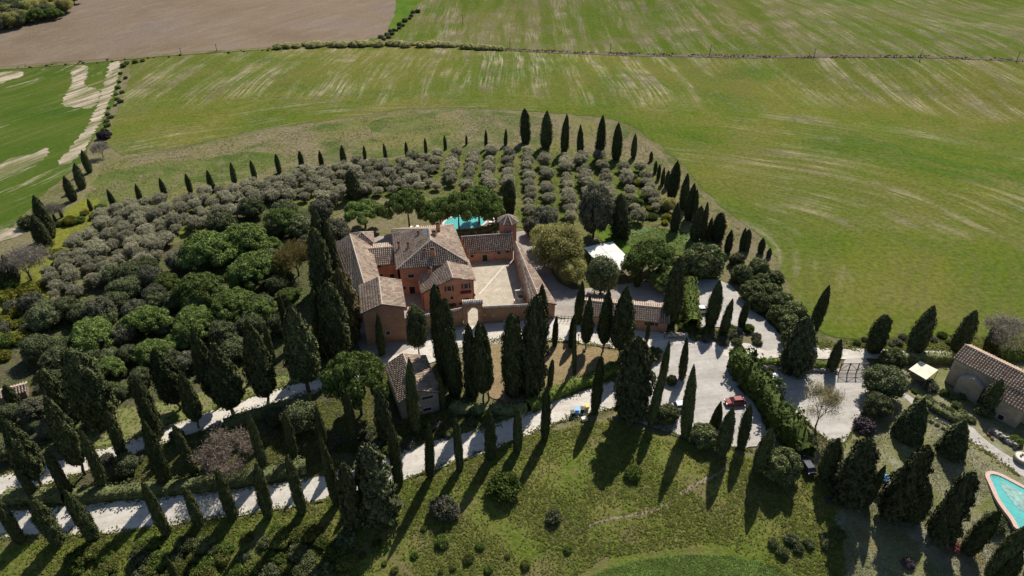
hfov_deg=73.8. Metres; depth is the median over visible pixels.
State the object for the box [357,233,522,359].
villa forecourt
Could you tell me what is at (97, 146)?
bare tree
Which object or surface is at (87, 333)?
pine tree
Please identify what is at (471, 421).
shrub
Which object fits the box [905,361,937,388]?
canopy
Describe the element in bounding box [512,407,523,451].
cypress tree
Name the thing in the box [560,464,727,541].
footpath
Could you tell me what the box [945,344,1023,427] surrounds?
cream house
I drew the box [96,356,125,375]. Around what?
pine tree
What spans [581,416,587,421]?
storage box
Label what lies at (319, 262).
cypress tree
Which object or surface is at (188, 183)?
cypress tree
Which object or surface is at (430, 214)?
pine tree
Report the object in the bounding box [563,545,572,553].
shrub
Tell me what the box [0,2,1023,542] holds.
ground
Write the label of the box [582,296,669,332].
outbuilding
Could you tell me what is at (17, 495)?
hedge
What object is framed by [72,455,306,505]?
hedge
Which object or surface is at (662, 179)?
cypress tree
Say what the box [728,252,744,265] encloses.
laurel shrub
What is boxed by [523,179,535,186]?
olive tree
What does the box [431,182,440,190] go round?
olive tree
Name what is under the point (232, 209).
olive tree
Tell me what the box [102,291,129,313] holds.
oak tree
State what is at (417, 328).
tree
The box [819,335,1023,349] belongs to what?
verge grass
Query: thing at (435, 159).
olive tree
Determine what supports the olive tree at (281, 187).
on the dry grove grass at (183, 234)
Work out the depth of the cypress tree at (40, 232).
178.25 m
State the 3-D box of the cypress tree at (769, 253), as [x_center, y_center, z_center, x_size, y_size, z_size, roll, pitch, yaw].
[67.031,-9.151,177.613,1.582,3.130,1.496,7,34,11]
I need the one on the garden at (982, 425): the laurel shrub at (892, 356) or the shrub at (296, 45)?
the laurel shrub at (892, 356)
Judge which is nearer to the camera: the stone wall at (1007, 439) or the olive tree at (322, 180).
the stone wall at (1007, 439)
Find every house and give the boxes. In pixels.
[358,276,408,345]
[385,353,439,418]
[391,222,468,293]
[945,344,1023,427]
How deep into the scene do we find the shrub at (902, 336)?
149.26 m
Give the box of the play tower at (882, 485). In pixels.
[875,474,888,498]
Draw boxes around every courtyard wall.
[425,308,462,330]
[482,303,530,322]
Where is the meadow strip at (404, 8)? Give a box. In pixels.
[388,0,419,29]
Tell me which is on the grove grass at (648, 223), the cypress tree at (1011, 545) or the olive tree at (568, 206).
the olive tree at (568, 206)
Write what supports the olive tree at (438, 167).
on the grove grass at (648, 223)
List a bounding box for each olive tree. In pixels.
[39,266,56,273]
[40,271,59,283]
[46,279,63,290]
[47,289,60,298]
[52,248,72,260]
[53,255,73,268]
[58,262,75,273]
[60,281,72,291]
[61,268,80,283]
[62,234,82,248]
[65,284,83,296]
[70,230,81,237]
[71,248,88,258]
[72,254,92,268]
[79,227,97,240]
[81,262,94,272]
[82,237,104,249]
[82,273,102,287]
[85,242,110,257]
[91,207,110,216]
[91,215,109,224]
[92,256,106,264]
[93,215,115,229]
[93,260,110,273]
[97,227,118,241]
[99,262,116,275]
[105,238,121,249]
[107,203,123,212]
[109,253,126,263]
[111,209,125,217]
[112,249,124,255]
[113,215,124,223]
[114,220,130,225]
[114,221,134,232]
[116,229,135,241]
[121,197,138,205]
[122,234,140,246]
[122,242,138,254]
[123,204,141,218]
[128,210,145,222]
[131,247,149,256]
[132,251,153,259]
[133,217,147,227]
[135,223,155,235]
[138,196,151,205]
[138,233,157,247]
[141,204,152,211]
[142,229,156,235]
[144,236,165,250]
[145,206,162,220]
[150,192,169,204]
[150,249,162,259]
[153,217,165,225]
[155,224,166,231]
[156,203,172,214]
[156,231,176,245]
[163,212,182,226]
[169,223,181,232]
[172,196,182,202]
[173,202,190,213]
[181,193,196,201]
[181,212,188,220]
[182,215,201,230]
[186,197,202,208]
[192,206,204,212]
[194,185,212,194]
[196,208,210,216]
[198,193,209,201]
[200,215,206,223]
[204,197,219,206]
[209,203,219,209]
[211,204,227,213]
[214,185,225,194]
[215,189,230,199]
[221,194,235,203]
[225,183,242,192]
[226,203,241,217]
[231,191,242,200]
[239,179,252,187]
[240,185,253,193]
[245,188,259,197]
[248,177,256,184]
[248,190,266,201]
[253,179,263,187]
[258,179,272,189]
[261,185,276,191]
[263,188,280,201]
[268,175,280,183]
[271,181,284,188]
[277,184,292,192]
[279,172,289,180]
[280,188,295,199]
[282,177,297,189]
[283,174,296,180]
[293,171,303,178]
[295,188,304,194]
[297,175,307,182]
[298,162,314,173]
[299,192,309,201]
[303,183,317,194]
[306,169,316,176]
[308,174,321,183]
[312,189,320,197]
[316,176,331,185]
[316,190,332,199]
[317,166,332,176]
[318,164,328,171]
[318,183,332,190]
[323,172,335,183]
[328,186,339,192]
[329,189,344,203]
[330,162,343,172]
[331,179,342,185]
[336,169,344,176]
[336,184,346,190]
[340,170,347,179]
[341,186,346,194]
[343,162,351,170]
[348,164,361,172]
[350,155,362,165]
[356,170,363,178]
[358,159,371,169]
[358,182,372,195]
[359,172,375,179]
[363,166,373,173]
[363,177,378,186]
[368,158,378,167]
[371,171,382,178]
[372,186,383,194]
[375,162,387,172]
[376,175,384,183]
[379,157,390,163]
[379,177,391,187]
[381,167,395,177]
[386,185,397,193]
[388,172,399,181]
[392,164,402,172]
[392,177,407,187]
[394,157,401,163]
[398,169,410,176]
[399,157,412,168]
[401,182,411,188]
[403,161,418,171]
[406,149,420,160]
[406,172,420,183]
[412,180,425,190]
[413,167,421,172]
[417,171,427,180]
[418,160,429,167]
[419,153,430,160]
[421,164,435,175]
[423,178,432,185]
[428,155,440,163]
[431,148,443,156]
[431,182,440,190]
[433,164,440,170]
[442,169,456,176]
[444,163,457,171]
[445,156,457,163]
[445,158,460,168]
[445,175,457,183]
[447,153,459,158]
[450,146,461,154]
[460,179,472,188]
[461,169,473,177]
[462,176,473,182]
[464,162,476,169]
[466,151,480,157]
[466,155,480,164]
[467,148,479,154]
[467,167,476,174]
[479,173,493,182]
[480,159,492,166]
[481,169,492,174]
[482,164,495,172]
[483,177,498,189]
[484,155,494,160]
[485,145,498,155]
[499,177,514,186]
[500,155,512,163]
[500,170,511,177]
[502,166,513,173]
[502,174,514,178]
[503,148,515,155]
[504,162,513,167]
[521,146,532,152]
[521,153,530,158]
[521,160,532,169]
[522,156,534,162]
[522,170,536,178]
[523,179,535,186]
[523,197,533,203]
[523,202,532,208]
[524,185,536,192]
[524,206,536,215]
[525,190,536,198]
[536,153,550,164]
[540,166,556,180]
[540,181,551,185]
[541,183,554,192]
[542,192,556,204]
[558,155,574,162]
[558,160,574,171]
[560,176,570,182]
[561,180,573,187]
[561,188,576,195]
[561,193,578,204]
[562,171,570,176]
[562,203,577,213]
[564,210,577,222]
[573,153,588,165]
[576,150,589,158]
[576,166,588,173]
[577,171,592,183]
[579,168,592,174]
[579,176,594,186]
[592,149,606,159]
[595,159,609,168]
[598,179,613,186]
[599,172,613,181]
[601,168,609,173]
[602,185,615,191]
[607,190,614,197]
[616,161,630,169]
[618,172,633,184]
[620,168,633,176]
[624,184,635,193]
[625,193,635,199]
[628,203,639,209]
[629,207,646,222]
[633,161,646,171]
[639,171,651,178]
[640,177,651,184]
[641,186,652,192]
[644,182,655,187]
[644,189,660,198]
[649,196,659,203]
[651,202,660,211]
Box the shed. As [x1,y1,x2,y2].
[0,381,28,404]
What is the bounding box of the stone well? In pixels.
[514,288,525,303]
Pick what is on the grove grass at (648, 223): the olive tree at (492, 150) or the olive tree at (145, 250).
the olive tree at (492, 150)
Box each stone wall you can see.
[667,331,687,338]
[760,364,782,370]
[807,367,837,373]
[988,428,1018,448]
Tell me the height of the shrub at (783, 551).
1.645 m
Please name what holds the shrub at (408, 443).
on the garden at (204, 472)
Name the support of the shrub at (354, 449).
on the garden at (204, 472)
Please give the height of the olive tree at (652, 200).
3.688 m
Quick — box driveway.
[0,318,1000,494]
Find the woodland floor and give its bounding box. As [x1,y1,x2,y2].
[0,204,328,471]
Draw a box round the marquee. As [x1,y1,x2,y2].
[583,241,624,269]
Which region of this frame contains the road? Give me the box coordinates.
[0,381,614,537]
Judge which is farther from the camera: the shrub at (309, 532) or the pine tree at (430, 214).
the pine tree at (430, 214)
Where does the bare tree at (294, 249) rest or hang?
on the woodland floor
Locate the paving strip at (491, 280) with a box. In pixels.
[479,266,503,294]
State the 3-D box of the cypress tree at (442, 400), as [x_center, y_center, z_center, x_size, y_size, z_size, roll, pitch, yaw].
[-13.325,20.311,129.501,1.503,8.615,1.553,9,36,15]
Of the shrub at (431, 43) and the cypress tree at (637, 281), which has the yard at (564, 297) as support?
the cypress tree at (637, 281)
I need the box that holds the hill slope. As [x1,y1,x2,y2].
[0,419,844,575]
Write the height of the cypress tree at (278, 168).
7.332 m
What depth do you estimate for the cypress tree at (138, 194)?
202.27 m
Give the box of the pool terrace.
[467,219,496,234]
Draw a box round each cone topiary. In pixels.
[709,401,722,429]
[890,397,929,447]
[933,418,969,462]
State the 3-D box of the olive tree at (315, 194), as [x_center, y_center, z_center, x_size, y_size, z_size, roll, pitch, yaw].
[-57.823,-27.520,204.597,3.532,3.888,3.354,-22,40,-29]
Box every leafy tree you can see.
[0,4,12,10]
[1,10,17,27]
[13,9,23,14]
[19,0,39,7]
[38,0,48,4]
[47,1,57,7]
[54,0,72,12]
[529,221,586,269]
[529,223,554,243]
[553,255,586,283]
[659,196,676,210]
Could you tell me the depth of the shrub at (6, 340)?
146.65 m
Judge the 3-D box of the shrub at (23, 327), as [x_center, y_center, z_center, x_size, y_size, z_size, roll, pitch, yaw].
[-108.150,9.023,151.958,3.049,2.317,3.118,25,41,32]
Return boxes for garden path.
[903,393,1023,476]
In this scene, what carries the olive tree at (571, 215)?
on the grove grass at (648, 223)
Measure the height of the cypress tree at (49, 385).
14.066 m
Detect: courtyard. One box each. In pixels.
[398,276,429,331]
[428,259,525,332]
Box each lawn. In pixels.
[85,375,296,449]
[489,342,619,402]
[595,228,630,253]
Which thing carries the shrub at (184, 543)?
on the hill slope
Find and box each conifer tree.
[329,267,361,346]
[700,202,708,240]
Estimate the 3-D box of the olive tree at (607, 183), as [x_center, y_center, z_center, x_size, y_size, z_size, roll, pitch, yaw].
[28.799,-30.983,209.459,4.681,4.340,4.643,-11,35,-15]
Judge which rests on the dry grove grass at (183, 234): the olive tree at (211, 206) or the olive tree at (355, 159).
the olive tree at (211, 206)
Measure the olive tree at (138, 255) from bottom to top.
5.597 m
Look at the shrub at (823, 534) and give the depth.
109.86 m
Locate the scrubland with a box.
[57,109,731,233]
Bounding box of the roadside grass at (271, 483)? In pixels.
[0,335,1019,545]
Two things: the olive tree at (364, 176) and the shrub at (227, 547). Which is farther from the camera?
the olive tree at (364, 176)
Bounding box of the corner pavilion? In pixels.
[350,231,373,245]
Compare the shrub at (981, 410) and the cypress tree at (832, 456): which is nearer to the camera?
the cypress tree at (832, 456)
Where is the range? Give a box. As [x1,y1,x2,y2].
[336,234,378,321]
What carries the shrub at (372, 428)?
on the garden at (204, 472)
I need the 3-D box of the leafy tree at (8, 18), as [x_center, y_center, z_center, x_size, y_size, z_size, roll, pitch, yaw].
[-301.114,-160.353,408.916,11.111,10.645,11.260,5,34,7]
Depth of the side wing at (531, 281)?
161.06 m
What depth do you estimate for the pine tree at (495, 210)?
184.93 m
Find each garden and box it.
[0,373,499,508]
[826,355,1023,575]
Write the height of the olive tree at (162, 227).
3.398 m
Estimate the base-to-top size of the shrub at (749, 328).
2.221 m
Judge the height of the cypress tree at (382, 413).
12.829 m
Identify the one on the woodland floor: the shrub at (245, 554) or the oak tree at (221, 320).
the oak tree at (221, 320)
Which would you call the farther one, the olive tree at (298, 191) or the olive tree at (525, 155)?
the olive tree at (525, 155)
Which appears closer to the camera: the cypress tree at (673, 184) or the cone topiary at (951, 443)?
the cone topiary at (951, 443)
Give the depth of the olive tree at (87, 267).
170.10 m
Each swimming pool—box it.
[442,216,487,230]
[985,471,1023,529]
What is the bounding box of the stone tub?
[1013,451,1023,465]
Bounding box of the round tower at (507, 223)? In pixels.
[497,214,517,241]
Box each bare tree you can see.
[0,241,54,279]
[44,201,64,215]
[88,140,109,156]
[185,426,257,479]
[271,237,307,275]
[798,377,847,426]
[981,309,1023,351]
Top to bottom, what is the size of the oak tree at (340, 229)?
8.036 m
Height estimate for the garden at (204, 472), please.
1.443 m
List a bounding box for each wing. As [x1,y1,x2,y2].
[369,242,398,278]
[417,259,475,309]
[459,233,513,261]
[512,241,556,318]
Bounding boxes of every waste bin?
[575,406,579,413]
[580,406,584,412]
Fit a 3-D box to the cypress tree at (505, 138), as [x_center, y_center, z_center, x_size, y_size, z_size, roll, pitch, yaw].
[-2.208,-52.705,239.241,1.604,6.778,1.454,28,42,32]
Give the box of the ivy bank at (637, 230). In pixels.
[627,228,710,252]
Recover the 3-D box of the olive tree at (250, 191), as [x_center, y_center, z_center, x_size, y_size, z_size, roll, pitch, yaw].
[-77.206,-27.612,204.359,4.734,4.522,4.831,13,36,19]
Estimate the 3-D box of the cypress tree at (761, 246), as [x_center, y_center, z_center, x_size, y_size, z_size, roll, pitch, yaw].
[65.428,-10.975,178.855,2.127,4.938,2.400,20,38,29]
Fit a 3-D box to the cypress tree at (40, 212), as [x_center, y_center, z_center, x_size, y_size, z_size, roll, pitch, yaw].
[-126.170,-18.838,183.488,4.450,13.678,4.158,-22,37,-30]
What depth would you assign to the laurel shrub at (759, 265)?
169.37 m
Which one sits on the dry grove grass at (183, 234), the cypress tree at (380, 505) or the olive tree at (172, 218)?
the olive tree at (172, 218)
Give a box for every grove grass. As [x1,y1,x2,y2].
[58,169,352,296]
[359,149,663,236]
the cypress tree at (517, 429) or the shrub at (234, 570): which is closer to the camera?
the shrub at (234, 570)
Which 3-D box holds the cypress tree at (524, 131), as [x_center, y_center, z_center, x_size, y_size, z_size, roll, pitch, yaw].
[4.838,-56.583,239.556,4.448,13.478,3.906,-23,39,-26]
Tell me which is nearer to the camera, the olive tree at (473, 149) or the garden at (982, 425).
the garden at (982, 425)
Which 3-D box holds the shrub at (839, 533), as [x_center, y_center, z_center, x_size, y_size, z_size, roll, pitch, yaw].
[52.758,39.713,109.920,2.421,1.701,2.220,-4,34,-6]
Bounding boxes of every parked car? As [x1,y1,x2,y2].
[672,400,682,409]
[699,305,706,312]
[724,396,745,406]
[771,373,782,387]
[800,456,816,475]
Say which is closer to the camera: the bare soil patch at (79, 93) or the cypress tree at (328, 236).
the cypress tree at (328, 236)
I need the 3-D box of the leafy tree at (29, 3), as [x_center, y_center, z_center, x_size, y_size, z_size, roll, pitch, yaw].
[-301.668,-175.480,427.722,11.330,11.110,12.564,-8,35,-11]
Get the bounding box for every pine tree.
[21,12,30,22]
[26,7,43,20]
[43,7,64,18]
[68,316,115,351]
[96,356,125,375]
[106,381,123,389]
[118,304,174,332]
[129,338,175,365]
[146,272,179,291]
[164,334,188,348]
[170,271,224,307]
[171,303,209,343]
[178,230,238,268]
[206,286,255,322]
[221,222,272,257]
[222,249,279,289]
[240,295,277,320]
[253,236,284,250]
[262,207,299,234]
[272,287,300,305]
[320,350,389,415]
[343,198,382,228]
[378,188,427,227]
[417,196,450,224]
[436,191,479,230]
[459,185,502,224]
[478,201,505,225]
[620,238,675,279]
[648,267,670,291]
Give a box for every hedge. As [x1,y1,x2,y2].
[0,484,62,504]
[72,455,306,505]
[223,389,312,429]
[448,399,491,415]
[457,223,496,234]
[491,400,527,415]
[523,361,619,412]
[682,275,703,329]
[726,345,818,456]
[761,356,782,365]
[815,359,827,367]
[903,349,955,365]
[913,394,967,423]
[994,346,1023,362]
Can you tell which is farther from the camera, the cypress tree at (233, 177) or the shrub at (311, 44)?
the shrub at (311, 44)
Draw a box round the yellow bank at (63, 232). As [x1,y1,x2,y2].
[0,198,99,349]
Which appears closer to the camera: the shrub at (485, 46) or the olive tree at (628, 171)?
the olive tree at (628, 171)
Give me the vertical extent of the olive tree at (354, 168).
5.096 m
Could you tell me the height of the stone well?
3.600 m
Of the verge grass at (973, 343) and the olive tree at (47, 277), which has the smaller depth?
the verge grass at (973, 343)
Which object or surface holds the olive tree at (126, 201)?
on the dry grove grass at (183, 234)
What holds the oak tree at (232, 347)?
on the woodland floor
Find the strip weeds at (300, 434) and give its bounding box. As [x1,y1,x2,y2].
[25,371,495,503]
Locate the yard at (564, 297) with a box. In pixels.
[516,231,665,318]
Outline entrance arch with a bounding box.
[462,298,482,325]
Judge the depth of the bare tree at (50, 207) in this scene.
192.51 m
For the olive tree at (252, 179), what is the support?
on the dry grove grass at (183, 234)
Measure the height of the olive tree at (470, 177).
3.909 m
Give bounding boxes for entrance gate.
[838,363,868,373]
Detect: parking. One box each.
[612,343,765,447]
[697,279,783,350]
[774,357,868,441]
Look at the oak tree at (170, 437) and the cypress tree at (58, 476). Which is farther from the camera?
the oak tree at (170, 437)
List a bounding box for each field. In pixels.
[0,0,395,66]
[0,62,121,228]
[108,13,1023,340]
[391,0,1023,59]
[590,553,792,575]
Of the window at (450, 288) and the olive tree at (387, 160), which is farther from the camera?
the olive tree at (387, 160)
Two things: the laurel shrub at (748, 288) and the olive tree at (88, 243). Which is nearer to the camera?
the laurel shrub at (748, 288)
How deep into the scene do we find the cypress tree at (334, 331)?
135.91 m
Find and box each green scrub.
[84,151,292,205]
[309,124,349,131]
[354,146,454,158]
[367,116,449,135]
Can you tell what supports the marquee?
on the ground at (376, 226)
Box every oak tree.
[0,5,7,12]
[0,15,5,29]
[0,403,18,423]
[0,442,9,461]
[5,8,17,12]
[10,0,21,8]
[12,14,24,26]
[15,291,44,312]
[15,398,43,422]
[16,333,56,361]
[23,304,63,331]
[26,419,39,430]
[30,298,51,308]
[34,419,49,438]
[38,3,53,9]
[38,346,67,368]
[47,297,61,305]
[50,368,60,374]
[52,336,72,347]
[53,295,81,318]
[54,3,68,11]
[67,302,85,322]
[81,295,117,317]
[84,348,100,363]
[98,348,116,359]
[100,346,117,351]
[101,264,119,282]
[101,307,118,324]
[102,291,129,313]
[104,279,124,293]
[107,323,137,346]
[110,452,139,476]
[112,259,141,279]
[112,275,143,298]
[113,385,128,399]
[114,344,135,364]
[119,298,146,316]
[126,366,151,385]
[135,255,159,266]
[135,264,165,287]
[141,283,166,298]
[143,290,162,307]
[155,318,172,335]
[159,291,180,309]
[161,347,180,362]
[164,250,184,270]
[168,428,184,441]
[173,350,193,370]
[181,297,210,310]
[203,211,238,232]
[208,316,229,334]
[208,321,240,345]
[220,335,243,360]
[234,312,266,336]
[237,196,265,217]
[240,275,256,288]
[247,292,274,316]
[258,248,278,263]
[263,218,284,236]
[264,405,282,426]
[265,274,289,292]
[267,312,282,335]
[271,198,298,210]
[278,399,320,434]
[279,271,294,281]
[289,214,310,236]
[296,234,307,245]
[308,198,334,220]
[327,217,350,241]
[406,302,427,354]
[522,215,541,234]
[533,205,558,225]
[576,182,615,237]
[582,254,620,293]
[860,391,894,417]
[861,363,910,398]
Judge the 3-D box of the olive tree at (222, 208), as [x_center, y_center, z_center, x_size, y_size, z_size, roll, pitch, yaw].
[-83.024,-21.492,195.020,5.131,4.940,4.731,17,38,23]
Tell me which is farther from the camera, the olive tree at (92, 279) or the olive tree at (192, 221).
the olive tree at (192, 221)
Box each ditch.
[0,48,273,69]
[496,49,1023,60]
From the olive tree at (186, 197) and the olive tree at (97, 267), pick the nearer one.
the olive tree at (97, 267)
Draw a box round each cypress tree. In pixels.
[0,255,20,282]
[0,265,11,285]
[0,501,25,545]
[1,384,20,405]
[1,418,45,486]
[13,465,36,494]
[28,499,66,546]
[29,215,52,248]
[31,195,55,237]
[36,368,77,424]
[42,395,86,474]
[44,451,72,496]
[52,213,57,222]
[58,347,120,431]
[62,176,77,201]
[63,489,100,542]
[71,163,86,188]
[79,428,108,486]
[80,150,92,172]
[87,198,93,210]
[103,410,127,456]
[106,189,116,204]
[131,377,161,440]
[134,184,142,199]
[138,378,163,436]
[141,418,172,484]
[141,481,171,536]
[148,348,186,409]
[159,178,167,194]
[166,557,178,575]
[172,425,198,476]
[178,372,202,427]
[183,488,203,527]
[184,173,192,192]
[189,327,219,407]
[204,341,245,415]
[206,170,214,192]
[214,469,238,520]
[229,162,236,183]
[241,319,276,402]
[246,409,268,467]
[249,160,256,178]
[253,463,273,519]
[263,323,275,365]
[274,153,281,172]
[277,293,285,329]
[281,412,298,459]
[282,302,320,391]
[284,454,306,514]
[297,151,304,164]
[306,227,332,293]
[309,288,326,356]
[310,205,323,237]
[314,407,328,453]
[316,286,325,349]
[317,279,353,361]
[318,150,323,164]
[319,436,339,505]
[322,217,339,271]
[334,460,362,531]
[339,145,346,161]
[342,390,358,445]
[344,170,360,199]
[352,441,405,529]
[362,145,366,158]
[372,390,392,442]
[375,312,385,355]
[383,143,387,159]
[387,422,403,488]
[404,141,407,157]
[404,357,421,434]
[423,138,427,153]
[424,421,434,479]
[429,283,442,365]
[435,298,456,383]
[438,379,446,410]
[442,325,462,396]
[443,135,446,149]
[453,417,463,470]
[462,323,478,398]
[471,320,491,403]
[481,323,493,400]
[482,411,497,460]
[484,130,487,146]
[500,313,522,398]
[502,179,516,214]
[503,129,507,145]
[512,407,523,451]
[519,108,530,143]
[519,293,550,396]
[525,367,529,398]
[539,110,552,148]
[539,283,548,339]
[540,384,551,440]
[547,359,554,388]
[551,315,558,346]
[560,114,569,152]
[568,315,576,347]
[572,323,576,374]
[574,281,584,324]
[576,124,584,151]
[580,295,594,347]
[590,357,604,414]
[595,114,606,159]
[596,289,613,351]
[608,193,634,239]
[608,286,635,356]
[610,122,622,159]
[612,336,658,425]
[630,133,636,158]
[634,266,641,286]
[644,321,650,341]
[648,374,662,427]
[649,151,652,161]
[653,161,657,172]
[656,164,661,179]
[658,341,670,390]
[660,167,664,184]
[662,256,685,327]
[664,170,669,187]
[666,161,680,198]
[669,202,681,231]
[678,338,688,379]
[679,173,689,209]
[679,364,696,438]
[684,183,696,220]
[689,189,698,220]
[689,205,704,241]
[704,280,723,327]
[706,218,712,241]
[711,212,727,242]
[715,407,735,455]
[718,298,733,334]
[723,230,733,252]
[736,403,752,448]
[738,300,749,327]
[739,227,746,250]
[743,229,751,251]
[751,349,756,362]
[752,427,775,473]
[757,238,765,253]
[766,248,771,257]
[777,315,818,378]
[810,285,830,334]
[816,438,844,481]
[825,436,880,513]
[827,339,842,371]
[864,465,885,507]
[865,314,893,353]
[876,444,935,525]
[906,305,937,352]
[907,483,933,524]
[924,470,980,549]
[950,310,979,352]
[961,509,1001,556]
[979,378,1004,410]
[983,323,1003,347]
[984,526,1023,575]
[995,552,1023,575]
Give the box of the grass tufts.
[0,420,847,575]
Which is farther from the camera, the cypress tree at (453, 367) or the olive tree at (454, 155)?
the olive tree at (454, 155)
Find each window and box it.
[407,273,414,278]
[421,394,433,400]
[422,406,431,412]
[445,285,453,291]
[461,283,470,288]
[645,322,657,326]
[996,413,1005,421]
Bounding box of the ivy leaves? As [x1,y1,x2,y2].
[625,227,714,255]
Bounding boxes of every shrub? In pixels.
[0,278,18,289]
[0,287,18,301]
[0,314,12,321]
[0,320,11,332]
[0,332,14,347]
[0,349,12,361]
[1,299,18,313]
[8,306,24,319]
[9,319,18,328]
[10,330,31,345]
[13,317,27,325]
[16,214,34,228]
[17,282,43,296]
[17,323,30,332]
[32,383,40,393]
[35,280,46,288]
[50,247,62,257]
[55,220,64,226]
[60,215,76,225]
[62,546,85,573]
[70,564,85,575]
[76,216,85,222]
[79,209,90,215]
[83,539,104,560]
[88,568,109,575]
[93,203,107,210]
[95,549,115,563]
[96,129,112,139]
[97,556,119,574]
[99,541,114,553]
[100,451,114,463]
[120,368,130,377]
[128,548,152,569]
[129,565,145,575]
[132,539,144,552]
[135,453,143,462]
[140,535,161,550]
[143,558,161,575]
[147,549,169,569]
[165,558,188,575]
[169,550,185,561]
[172,533,195,553]
[184,368,193,374]
[185,551,199,565]
[186,565,198,575]
[193,535,216,553]
[193,564,219,575]
[195,555,215,571]
[203,543,218,556]
[213,551,231,567]
[216,540,234,554]
[225,563,243,575]
[232,360,238,367]
[236,548,252,562]
[238,567,258,575]
[240,530,254,541]
[243,557,267,575]
[257,536,269,549]
[257,561,281,575]
[261,549,277,563]
[268,523,285,533]
[268,528,291,548]
[272,42,282,48]
[272,551,287,566]
[279,560,292,574]
[283,42,292,48]
[286,542,307,562]
[289,526,300,544]
[291,560,316,575]
[292,42,301,47]
[297,522,321,543]
[299,549,316,564]
[306,41,315,47]
[306,563,334,575]
[312,534,329,548]
[315,40,321,46]
[319,557,332,564]
[322,539,347,561]
[328,40,337,47]
[334,443,342,452]
[334,530,356,549]
[336,41,347,47]
[349,40,358,47]
[351,446,359,453]
[357,427,364,434]
[358,429,372,440]
[358,551,366,558]
[359,40,368,46]
[365,425,375,434]
[369,437,383,448]
[370,538,383,551]
[373,39,384,46]
[381,445,389,456]
[386,40,393,45]
[390,566,398,574]
[392,40,401,46]
[400,40,411,47]
[401,436,417,449]
[410,551,418,558]
[415,41,425,47]
[420,524,427,531]
[421,419,430,427]
[421,429,432,437]
[425,40,436,47]
[428,494,458,521]
[430,419,442,430]
[434,428,442,436]
[435,40,441,46]
[435,533,449,548]
[441,41,450,47]
[442,428,452,438]
[448,506,460,520]
[449,562,457,570]
[459,42,466,49]
[462,552,474,564]
[464,43,473,49]
[465,408,477,417]
[466,416,477,426]
[475,43,483,49]
[475,541,485,549]
[480,412,493,421]
[481,44,488,49]
[484,471,523,501]
[484,563,494,573]
[496,45,503,50]
[504,553,510,559]
[520,559,530,569]
[545,508,561,524]
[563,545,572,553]
[623,463,642,480]
[632,197,643,205]
[634,179,642,185]
[638,192,648,200]
[648,213,657,219]
[649,346,662,360]
[657,403,679,425]
[661,213,671,220]
[661,219,668,225]
[666,374,676,385]
[671,255,698,277]
[677,322,691,331]
[678,315,692,323]
[682,243,727,278]
[689,422,717,449]
[690,333,699,340]
[695,327,703,335]
[699,333,711,342]
[702,326,712,334]
[711,333,721,340]
[716,336,730,346]
[723,329,734,339]
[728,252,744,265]
[729,264,753,283]
[730,328,744,338]
[731,337,742,345]
[738,279,764,300]
[742,323,754,333]
[747,292,773,313]
[748,257,769,274]
[751,332,761,339]
[751,338,762,346]
[753,273,770,284]
[763,282,781,294]
[765,446,803,486]
[766,270,784,285]
[766,305,790,323]
[768,537,780,548]
[769,291,793,304]
[775,313,798,332]
[776,545,790,558]
[779,327,790,345]
[783,532,799,544]
[784,300,808,319]
[793,543,804,553]
[802,537,814,548]
[819,531,827,537]
[820,537,833,549]
[825,495,832,503]
[832,528,847,539]
[852,339,861,344]
[853,415,876,436]
[878,347,907,368]
[892,338,903,345]
[898,333,906,339]
[901,557,915,569]
[911,388,918,393]
[921,378,939,392]
[930,336,938,342]
[936,331,947,338]
[936,402,946,408]
[939,388,950,396]
[948,542,961,554]
[949,392,960,400]
[951,401,962,408]
[959,393,966,399]
[967,416,976,423]
[973,402,995,418]
[981,510,1009,534]
[983,345,997,352]
[1009,435,1023,447]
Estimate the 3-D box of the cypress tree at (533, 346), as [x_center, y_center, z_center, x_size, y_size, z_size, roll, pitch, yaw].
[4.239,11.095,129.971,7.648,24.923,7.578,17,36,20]
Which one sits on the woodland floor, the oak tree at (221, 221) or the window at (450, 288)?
the oak tree at (221, 221)
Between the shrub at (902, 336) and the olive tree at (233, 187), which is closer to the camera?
the shrub at (902, 336)
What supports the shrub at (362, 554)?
on the hill slope
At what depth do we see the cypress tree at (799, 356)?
135.78 m
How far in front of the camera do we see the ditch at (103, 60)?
358.09 m
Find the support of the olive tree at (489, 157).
on the grove grass at (648, 223)
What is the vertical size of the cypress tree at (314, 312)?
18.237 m
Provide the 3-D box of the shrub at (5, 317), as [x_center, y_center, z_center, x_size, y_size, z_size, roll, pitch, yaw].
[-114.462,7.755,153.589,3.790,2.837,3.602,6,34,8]
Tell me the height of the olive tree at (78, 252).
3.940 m
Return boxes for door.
[409,286,415,293]
[482,254,487,260]
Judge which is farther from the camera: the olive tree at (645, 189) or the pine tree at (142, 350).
the olive tree at (645, 189)
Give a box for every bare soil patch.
[0,71,23,82]
[0,148,49,177]
[0,227,24,240]
[58,61,120,164]
[61,65,100,108]
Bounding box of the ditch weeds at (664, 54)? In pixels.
[505,48,1023,61]
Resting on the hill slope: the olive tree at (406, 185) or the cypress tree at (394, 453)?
the cypress tree at (394, 453)

